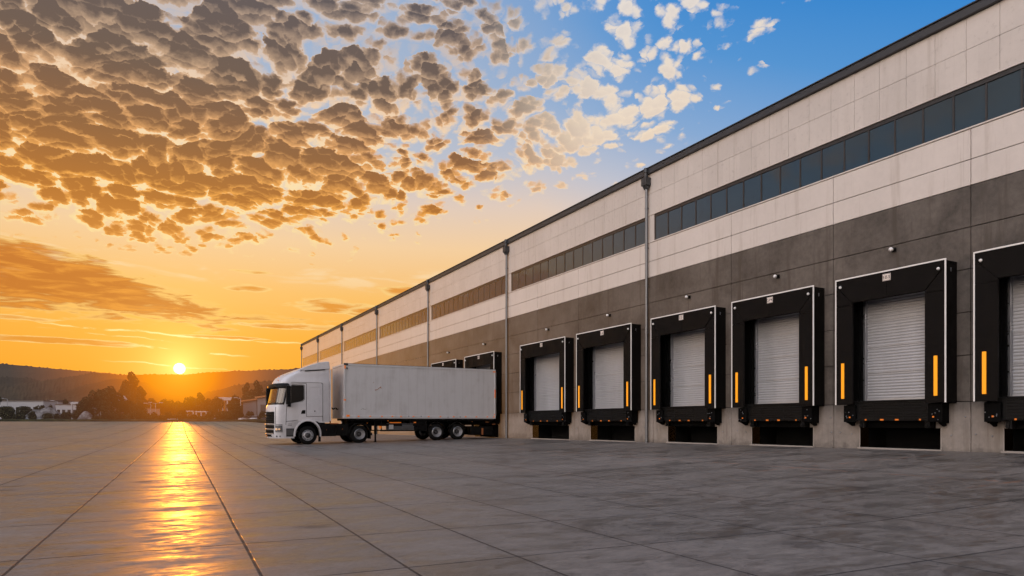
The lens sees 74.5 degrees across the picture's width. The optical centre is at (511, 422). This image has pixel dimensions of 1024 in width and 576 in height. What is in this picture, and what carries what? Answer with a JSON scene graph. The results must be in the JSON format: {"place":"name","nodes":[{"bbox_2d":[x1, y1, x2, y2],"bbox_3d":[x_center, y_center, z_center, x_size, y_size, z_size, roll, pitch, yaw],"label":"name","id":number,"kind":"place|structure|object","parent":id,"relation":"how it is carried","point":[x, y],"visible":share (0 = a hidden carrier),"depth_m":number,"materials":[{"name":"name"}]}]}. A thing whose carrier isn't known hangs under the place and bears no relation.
{"place":"outdoors","nodes":[
{"label":"outdoors","id":0,"kind":"place"},
{"bbox_2d":[0,375,39,387],"bbox_3d":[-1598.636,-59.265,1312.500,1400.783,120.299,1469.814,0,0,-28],"label":"hills","id":1,"kind":"structure","parent":0,"point":[7,381],"depth_m":1464.29,"materials":[{"name":"brown plant"}]},
{"bbox_2d":[0,372,210,399],"bbox_3d":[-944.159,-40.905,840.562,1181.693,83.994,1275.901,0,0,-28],"label":"hills","id":2,"kind":"structure","parent":0,"point":[47,389],"depth_m":926.02,"materials":[{"name":"brown plant"}]},
{"bbox_2d":[50,379,194,414],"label":"hills","id":3,"kind":"structure","parent":0,"point":[154,391],"depth_m":584.68,"materials":[{"name":"orange plant"}]},
{"bbox_2d":[0,418,265,422],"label":"grass verge","id":4,"kind":"object","parent":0,"point":[124,420],"depth_m":146.17,"materials":[{"name":"green plant"}]},
{"bbox_2d":[0,363,299,390],"bbox_3d":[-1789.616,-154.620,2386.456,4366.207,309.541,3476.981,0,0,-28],"label":"hills","id":5,"kind":"structure","parent":0,"point":[212,381],"depth_m":2482.17,"materials":[{"name":"brown plant"}]},
{"bbox_2d":[192,379,274,410],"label":"hills","id":6,"kind":"structure","parent":0,"point":[231,391],"depth_m":534.24,"materials":[{"name":"orange plant"}]},
{"bbox_2d":[0,0,974,374],"label":"sky","id":7,"kind":"structure","parent":0,"point":[187,187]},
{"bbox_2d":[0,421,1023,575],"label":"pavement","id":8,"kind":"structure","parent":0,"point":[164,499],"depth_m":9.11,"materials":[{"name":"concrete"}]},
{"bbox_2d":[265,362,371,443],"bbox_3d":[-10.487,-1.037,36.599,5.570,4.375,3.350,0,0,-28],"label":"tractor unit","id":9,"kind":"object","parent":8,"relation":"on","point":[298,405],"visible":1,"depth_m":35.13,"materials":[{"name":"white paint"}]},
{"bbox_2d":[291,384,304,402],"bbox_3d":[-11.119,-1.463,34.811,0.796,1.005,0.033,0,0,-28],"label":"side window","id":10,"kind":"structure","parent":9,"relation":"in","point":[297,390],"depth_m":34.82,"materials":[{"name":"black glass"}]},
{"bbox_2d":[332,363,495,441],"bbox_3d":[-5.559,-1.040,39.248,9.159,4.280,2.596,0,0,-28],"label":"box trailer","id":11,"kind":"object","parent":8,"relation":"on","point":[432,403],"visible":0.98,"depth_m":38.05,"materials":[{"name":"grey metal"}]},
{"bbox_3d":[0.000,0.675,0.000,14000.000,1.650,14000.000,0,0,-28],"label":"ground","id":12,"kind":"structure","parent":0,"visible":0},
{"bbox_2d":[0,406,15,418],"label":"shrub","id":13,"kind":"object","parent":12,"relation":"on","point":[7,412],"visible":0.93,"depth_m":170.31,"materials":[{"name":"green plant"}]},
{"bbox_2d":[11,414,25,418],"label":"shrub","id":14,"kind":"object","parent":12,"relation":"on","point":[19,416],"visible":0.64,"depth_m":170.36,"materials":[{"name":"green plant"}]},
{"bbox_2d":[15,406,31,414],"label":"shrub","id":15,"kind":"object","parent":12,"relation":"on","point":[23,410],"visible":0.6,"depth_m":179.18,"materials":[{"name":"green plant"}]},
{"bbox_2d":[0,400,62,418],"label":"shed","id":16,"kind":"structure","parent":12,"relation":"on","point":[15,404],"depth_m":190.00,"materials":[{"name":"grey"}]},
{"bbox_2d":[27,411,36,418],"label":"shrub","id":17,"kind":"object","parent":12,"relation":"on","point":[31,414],"visible":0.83,"depth_m":169.98,"materials":[{"name":"green plant"}]},
{"bbox_2d":[34,405,44,409],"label":"shrub","id":18,"kind":"object","parent":12,"relation":"on","point":[39,408],"visible":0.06,"depth_m":179.83,"materials":[{"name":"green plant"}]},
{"bbox_2d":[25,407,60,418],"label":"gravel heap","id":19,"kind":"object","parent":12,"relation":"on","point":[39,413],"visible":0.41,"depth_m":175.73,"materials":[{"name":"grey gravel"}]},
{"bbox_2d":[42,413,53,418],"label":"shrub","id":20,"kind":"object","parent":12,"relation":"on","point":[47,415],"visible":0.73,"depth_m":169.94,"materials":[{"name":"green plant"}]},
{"bbox_2d":[55,404,75,413],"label":"shed","id":21,"kind":"structure","parent":12,"relation":"on","point":[61,408],"depth_m":188.00,"materials":[{"name":"grey metal"}]},
{"bbox_2d":[64,412,71,418],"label":"shrub","id":22,"kind":"object","parent":12,"relation":"on","point":[67,415],"visible":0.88,"depth_m":169.94,"materials":[{"name":"green plant"}]},
{"bbox_2d":[70,402,77,418],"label":"canopy","id":23,"kind":"object","parent":12,"relation":"on","point":[71,403],"visible":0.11,"depth_m":186.10,"materials":[{"name":"grey metal"}]},
{"bbox_2d":[72,410,79,418],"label":"shrub","id":24,"kind":"object","parent":12,"relation":"on","point":[75,414],"visible":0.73,"depth_m":172.72,"materials":[{"name":"green plant"}]},
{"bbox_2d":[77,411,91,418],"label":"gravel heap","id":25,"kind":"object","parent":12,"relation":"on","point":[85,415],"visible":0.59,"depth_m":172.38,"materials":[{"name":"grey gravel"}]},
{"bbox_2d":[76,397,96,414],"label":"tree","id":26,"kind":"object","parent":12,"relation":"on","point":[83,404],"visible":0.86,"depth_m":175.28,"materials":[{"name":"green plant"}]},
{"bbox_2d":[88,389,108,415],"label":"tree","id":27,"kind":"object","parent":12,"relation":"on","point":[94,397],"visible":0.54,"depth_m":176.99,"materials":[{"name":"green plant"}]},
{"bbox_2d":[100,411,109,418],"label":"shrub","id":28,"kind":"object","parent":12,"relation":"on","point":[104,414],"visible":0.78,"depth_m":172.47,"materials":[{"name":"green plant"}]},
{"bbox_2d":[97,386,125,413],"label":"tree","id":29,"kind":"object","parent":12,"relation":"on","point":[111,397],"visible":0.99,"depth_m":175.22,"materials":[{"name":"green plant"}]},
{"bbox_2d":[108,410,116,419],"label":"shrub","id":30,"kind":"object","parent":12,"relation":"on","point":[112,413],"visible":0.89,"depth_m":172.83,"materials":[{"name":"green plant"}]},
{"bbox_2d":[113,414,120,419],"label":"shrub","id":31,"kind":"object","parent":12,"relation":"on","point":[117,416],"visible":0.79,"depth_m":173.11,"materials":[{"name":"green plant"}]},
{"bbox_2d":[119,414,128,418],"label":"shrub","id":32,"kind":"object","parent":12,"relation":"on","point":[122,416],"visible":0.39,"depth_m":172.85,"materials":[{"name":"green plant"}]},
{"bbox_2d":[118,379,130,398],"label":"tree","id":33,"kind":"object","parent":12,"relation":"on","point":[123,390],"visible":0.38,"depth_m":227.40,"materials":[{"name":"green plant"}]},
{"bbox_2d":[116,399,134,414],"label":"tree","id":34,"kind":"object","parent":12,"relation":"on","point":[127,407],"visible":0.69,"depth_m":179.02,"materials":[{"name":"green plant"}]},
{"bbox_2d":[126,412,135,418],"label":"shrub","id":35,"kind":"object","parent":12,"relation":"on","point":[131,415],"visible":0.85,"depth_m":170.78,"materials":[{"name":"green plant"}]},
{"bbox_2d":[125,371,139,403],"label":"tree","id":36,"kind":"object","parent":12,"relation":"on","point":[133,381],"visible":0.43,"depth_m":229.17,"materials":[{"name":"green plant"}]},
{"bbox_2d":[133,410,144,418],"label":"shrub","id":37,"kind":"object","parent":12,"relation":"on","point":[139,414],"visible":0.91,"depth_m":171.41,"materials":[{"name":"green plant"}]},
{"bbox_2d":[136,386,148,406],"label":"tree","id":38,"kind":"object","parent":12,"relation":"on","point":[141,394],"visible":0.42,"depth_m":199.51,"materials":[{"name":"green plant"}]},
{"bbox_2d":[147,412,157,419],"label":"shrub","id":39,"kind":"object","parent":12,"relation":"on","point":[153,415],"visible":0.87,"depth_m":172.67,"materials":[{"name":"green plant"}]},
{"bbox_2d":[146,398,160,412],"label":"tree","id":40,"kind":"object","parent":12,"relation":"on","point":[152,400],"visible":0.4,"depth_m":209.44,"materials":[{"name":"green plant"}]},
{"bbox_2d":[146,407,160,414],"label":"shed","id":41,"kind":"structure","parent":12,"relation":"on","point":[153,410],"depth_m":194.43,"materials":[{"name":"grey"}]},
{"bbox_2d":[156,415,164,419],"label":"shrub","id":42,"kind":"object","parent":12,"relation":"on","point":[160,417],"visible":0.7,"depth_m":172.85,"materials":[{"name":"plant"}]},
{"bbox_2d":[158,399,174,415],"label":"tree","id":43,"kind":"object","parent":12,"relation":"on","point":[164,406],"visible":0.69,"depth_m":213.90,"materials":[{"name":"green plant"}]},
{"bbox_2d":[164,411,172,419],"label":"shrub","id":44,"kind":"object","parent":12,"relation":"on","point":[168,415],"visible":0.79,"depth_m":171.53,"materials":[{"name":"plant"}]},
{"bbox_2d":[170,414,178,418],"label":"shrub","id":45,"kind":"object","parent":12,"relation":"on","point":[174,416],"visible":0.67,"depth_m":171.75,"materials":[{"name":"plant"}]},
{"bbox_2d":[169,401,183,414],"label":"tree","id":46,"kind":"object","parent":12,"relation":"on","point":[177,405],"visible":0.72,"depth_m":213.87,"materials":[{"name":"green plant"}]},
{"bbox_2d":[177,410,187,418],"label":"shrub","id":47,"kind":"object","parent":12,"relation":"on","point":[182,414],"visible":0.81,"depth_m":172.85,"materials":[{"name":"plant"}]},
{"bbox_2d":[182,396,196,410],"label":"tree","id":48,"kind":"object","parent":12,"relation":"on","point":[189,404],"visible":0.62,"depth_m":203.80,"materials":[{"name":"green plant"}]},
{"bbox_2d":[187,411,197,415],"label":"shelter","id":49,"kind":"object","parent":12,"relation":"on","point":[191,412],"visible":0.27,"depth_m":184.70,"materials":[{"name":"grey"}]},
{"bbox_2d":[192,392,204,415],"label":"tree","id":50,"kind":"object","parent":12,"relation":"on","point":[199,400],"visible":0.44,"depth_m":199.22,"materials":[{"name":"green plant"}]},
{"bbox_2d":[195,411,207,415],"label":"shelter","id":51,"kind":"object","parent":12,"relation":"on","point":[203,413],"visible":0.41,"depth_m":182.11,"materials":[{"name":"grey"}]},
{"bbox_2d":[200,398,214,414],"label":"tree","id":52,"kind":"object","parent":12,"relation":"on","point":[205,404],"visible":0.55,"depth_m":193.75,"materials":[{"name":"green plant"}]},
{"bbox_2d":[205,410,213,419],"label":"shrub","id":53,"kind":"object","parent":12,"relation":"on","point":[209,414],"visible":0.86,"depth_m":171.22,"materials":[{"name":"plant"}]},
{"bbox_2d":[209,396,223,415],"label":"tree","id":54,"kind":"object","parent":12,"relation":"on","point":[215,406],"visible":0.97,"depth_m":189.30,"materials":[{"name":"green plant"}]},
{"bbox_2d":[211,413,222,419],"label":"shrub","id":55,"kind":"object","parent":12,"relation":"on","point":[217,416],"visible":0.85,"depth_m":171.02,"materials":[{"name":"plant"}]},
{"bbox_2d":[219,411,226,419],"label":"shrub","id":56,"kind":"object","parent":12,"relation":"on","point":[222,413],"visible":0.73,"depth_m":171.95,"materials":[{"name":"plant"}]},
{"bbox_2d":[219,397,235,419],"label":"canopy","id":57,"kind":"object","parent":12,"relation":"on","point":[226,399],"visible":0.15,"depth_m":200.10,"materials":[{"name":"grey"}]},
{"bbox_2d":[224,411,232,419],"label":"shrub","id":58,"kind":"object","parent":12,"relation":"on","point":[226,417],"visible":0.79,"depth_m":171.59,"materials":[{"name":"plant"}]},
{"bbox_2d":[228,394,239,403],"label":"tree","id":59,"kind":"object","parent":12,"relation":"on","point":[233,400],"visible":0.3,"depth_m":181.26,"materials":[{"name":"green plant"}]},
{"bbox_2d":[226,402,242,419],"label":"tree","id":60,"kind":"object","parent":12,"relation":"on","point":[235,409],"visible":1,"depth_m":171.04,"materials":[{"name":"green plant"}]},
{"bbox_2d":[241,382,249,410],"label":"tree","id":61,"kind":"object","parent":12,"relation":"on","point":[246,387],"visible":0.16,"depth_m":239.44,"materials":[{"name":"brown plant"}]},
{"bbox_2d":[241,398,256,415],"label":"shed","id":62,"kind":"structure","parent":12,"relation":"on","point":[250,405],"depth_m":186.00,"materials":[{"name":"grey metal"}]},
{"bbox_2d":[243,389,256,399],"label":"tree","id":63,"kind":"object","parent":12,"relation":"on","point":[251,394],"visible":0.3,"depth_m":234.34,"materials":[{"name":"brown plant"}]},
{"bbox_2d":[246,411,253,415],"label":"shrub","id":64,"kind":"object","parent":12,"relation":"on","point":[248,413],"visible":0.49,"depth_m":173.52,"materials":[{"name":"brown plant"}]},
{"bbox_2d":[253,380,262,395],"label":"tree","id":65,"kind":"object","parent":12,"relation":"on","point":[258,388],"visible":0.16,"depth_m":244.37,"materials":[{"name":"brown plant"}]},
{"bbox_2d":[255,395,265,415],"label":"shed","id":66,"kind":"structure","parent":12,"relation":"on","point":[261,403],"depth_m":184.00,"materials":[{"name":"grey metal"}]},
{"bbox_2d":[261,405,265,411],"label":"window","id":67,"kind":"structure","parent":66,"relation":"in","point":[263,407],"depth_m":183.98,"materials":[{"name":"black"}]},
{"bbox_2d":[258,411,264,418],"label":"shrub","id":68,"kind":"object","parent":12,"relation":"on","point":[260,416],"visible":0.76,"depth_m":171.51,"materials":[{"name":"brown plant"}]},
{"bbox_2d":[300,0,1023,452],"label":"warehouse","id":69,"kind":"structure","parent":12,"relation":"on","point":[910,148],"depth_m":22.81,"materials":[{"name":"concrete"}]},
{"bbox_2d":[303,352,318,365],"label":"ribbon window","id":70,"kind":"structure","parent":69,"relation":"in","point":[310,359],"depth_m":88.94,"materials":[{"name":"orange glass"}]},
{"bbox_2d":[320,342,342,359],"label":"ribbon window","id":71,"kind":"structure","parent":69,"relation":"in","point":[336,349],"depth_m":78.90,"materials":[{"name":"orange glass"}]},
{"bbox_2d":[344,328,377,350],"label":"ribbon window","id":72,"kind":"structure","parent":69,"relation":"in","point":[370,336],"depth_m":67.86,"materials":[{"name":"brown glass"}]},
{"bbox_2d":[379,308,426,338],"bbox_3d":[-9.263,-8.295,57.046,0.120,1.117,12.580,0,0,-28],"label":"ribbon window","id":73,"kind":"structure","parent":69,"relation":"in","point":[419,317],"depth_m":56.54,"materials":[{"name":"brown glass"}]},
{"bbox_2d":[431,359,462,435],"bbox_3d":[-4.119,-1.429,48.039,1.872,5.758,4.528,0,0,-28],"label":"loading dock","id":74,"kind":"object","parent":69,"relation":"attached to","point":[454,363],"visible":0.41,"depth_m":46.45,"materials":[{"name":"metal"}]},
{"bbox_2d":[431,275,507,319],"bbox_3d":[-3.129,-8.295,45.726,0.120,1.117,12.330,0,0,-28],"label":"ribbon window","id":75,"kind":"structure","parent":69,"relation":"in","point":[492,289],"depth_m":44.87,"materials":[{"name":"brown glass"}]},
{"bbox_2d":[464,351,502,437],"bbox_3d":[-1.346,-1.429,42.922,1.872,5.758,4.278,0,0,-28],"label":"loading dock","id":76,"kind":"object","parent":69,"relation":"attached to","point":[491,360],"visible":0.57,"depth_m":41.06,"materials":[{"name":"metal"}]},
{"bbox_2d":[478,365,489,368],"bbox_3d":[-1.460,-2.263,42.861,0.050,3.245,3.210,0,0,-28],"label":"roller door","id":77,"kind":"structure","parent":76,"relation":"in","point":[486,366],"depth_m":43.37,"materials":[{"name":"metal"}]},
{"bbox_2d":[520,336,574,439],"bbox_3d":[2.313,-1.429,36.170,1.872,5.758,4.628,0,0,-28],"label":"loading dock","id":78,"kind":"object","parent":69,"relation":"attached to","point":[547,387],"visible":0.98,"depth_m":36.39,"materials":[{"name":"rubber"}]},
{"bbox_2d":[536,353,558,410],"bbox_3d":[2.199,-2.263,36.108,0.050,3.245,3.560,0,0,-28],"label":"roller door","id":79,"kind":"structure","parent":78,"relation":"in","point":[547,366],"depth_m":36.60,"materials":[{"name":"metal"}]},
{"bbox_2d":[511,218,644,290],"bbox_3d":[2.957,-8.295,34.494,0.120,1.117,12.380,0,0,-28],"label":"ribbon window","id":80,"kind":"structure","parent":69,"relation":"in","point":[632,235],"depth_m":33.35,"materials":[{"name":"brown glass"}]},
{"bbox_2d":[576,323,640,441],"bbox_3d":[4.904,-1.429,31.387,1.872,5.758,4.248,0,0,-28],"label":"loading dock","id":81,"kind":"object","parent":69,"relation":"attached to","point":[608,382],"visible":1,"depth_m":31.56,"materials":[{"name":"rubber"}]},
{"bbox_2d":[595,342,622,408],"bbox_3d":[4.791,-2.263,31.325,0.050,3.245,3.180,0,0,-28],"label":"roller door","id":82,"kind":"structure","parent":81,"relation":"in","point":[608,358],"depth_m":31.71,"materials":[{"name":"metal"}]},
{"bbox_2d":[651,305,726,443],"bbox_3d":[7.386,-1.429,26.806,1.872,5.758,3.628,0,0,-28],"label":"loading dock","id":83,"kind":"object","parent":69,"relation":"attached to","point":[688,375],"visible":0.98,"depth_m":26.88,"materials":[{"name":"rubber"}]},
{"bbox_2d":[673,328,704,405],"bbox_3d":[7.273,-2.263,26.744,0.050,3.245,2.560,0,0,-28],"label":"roller door","id":84,"kind":"structure","parent":83,"relation":"in","point":[688,346],"depth_m":27.03,"materials":[{"name":"metal"}]},
{"bbox_2d":[731,285,824,446],"bbox_3d":[9.425,-1.429,23.043,1.872,5.758,3.388,0,0,-28],"label":"loading dock","id":85,"kind":"object","parent":69,"relation":"attached to","point":[778,368],"visible":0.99,"depth_m":23.06,"materials":[{"name":"rubber"}]},
{"bbox_2d":[758,313,798,403],"bbox_3d":[9.312,-2.263,22.981,0.050,3.245,2.320,0,0,-28],"label":"roller door","id":86,"kind":"structure","parent":85,"relation":"in","point":[778,336],"depth_m":23.21,"materials":[{"name":"metal"}]},
{"bbox_2d":[654,63,1023,239],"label":"ribbon window","id":87,"kind":"structure","parent":69,"relation":"in","point":[1001,93],"depth_m":20.32,"materials":[{"name":"blue glass"}]},
{"bbox_2d":[889,247,895,252],"bbox_3d":[10.929,-4.974,19.376,0.221,0.132,0.120,0,0,-28],"label":"wall lamp","id":88,"kind":"object","parent":69,"relation":"attached to","point":[892,249],"visible":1,"depth_m":19.36,"materials":[{"name":"white plastic"}]},
{"bbox_2d":[835,258,957,450],"bbox_3d":[11.359,-1.429,19.473,1.872,5.758,3.228,0,0,-28],"label":"loading dock","id":89,"kind":"object","parent":69,"relation":"attached to","point":[895,358],"visible":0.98,"depth_m":19.43,"materials":[{"name":"rubber"}]},
{"bbox_2d":[867,291,924,400],"bbox_3d":[11.246,-2.263,19.411,0.050,3.245,2.160,0,0,-28],"label":"roller door","id":90,"kind":"structure","parent":89,"relation":"in","point":[896,324],"depth_m":19.54,"materials":[{"name":"metal"}]},
{"bbox_2d":[973,242,1023,453],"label":"loading dock","id":91,"kind":"object","parent":69,"relation":"attached to","point":[998,331],"visible":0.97,"depth_m":16.82,"materials":[{"name":"rubber"}]},
{"bbox_2d":[1013,275,1023,395],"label":"roller door","id":92,"kind":"structure","parent":91,"relation":"in","point":[1018,281],"depth_m":16.82,"materials":[{"name":"metal"}]}
]}

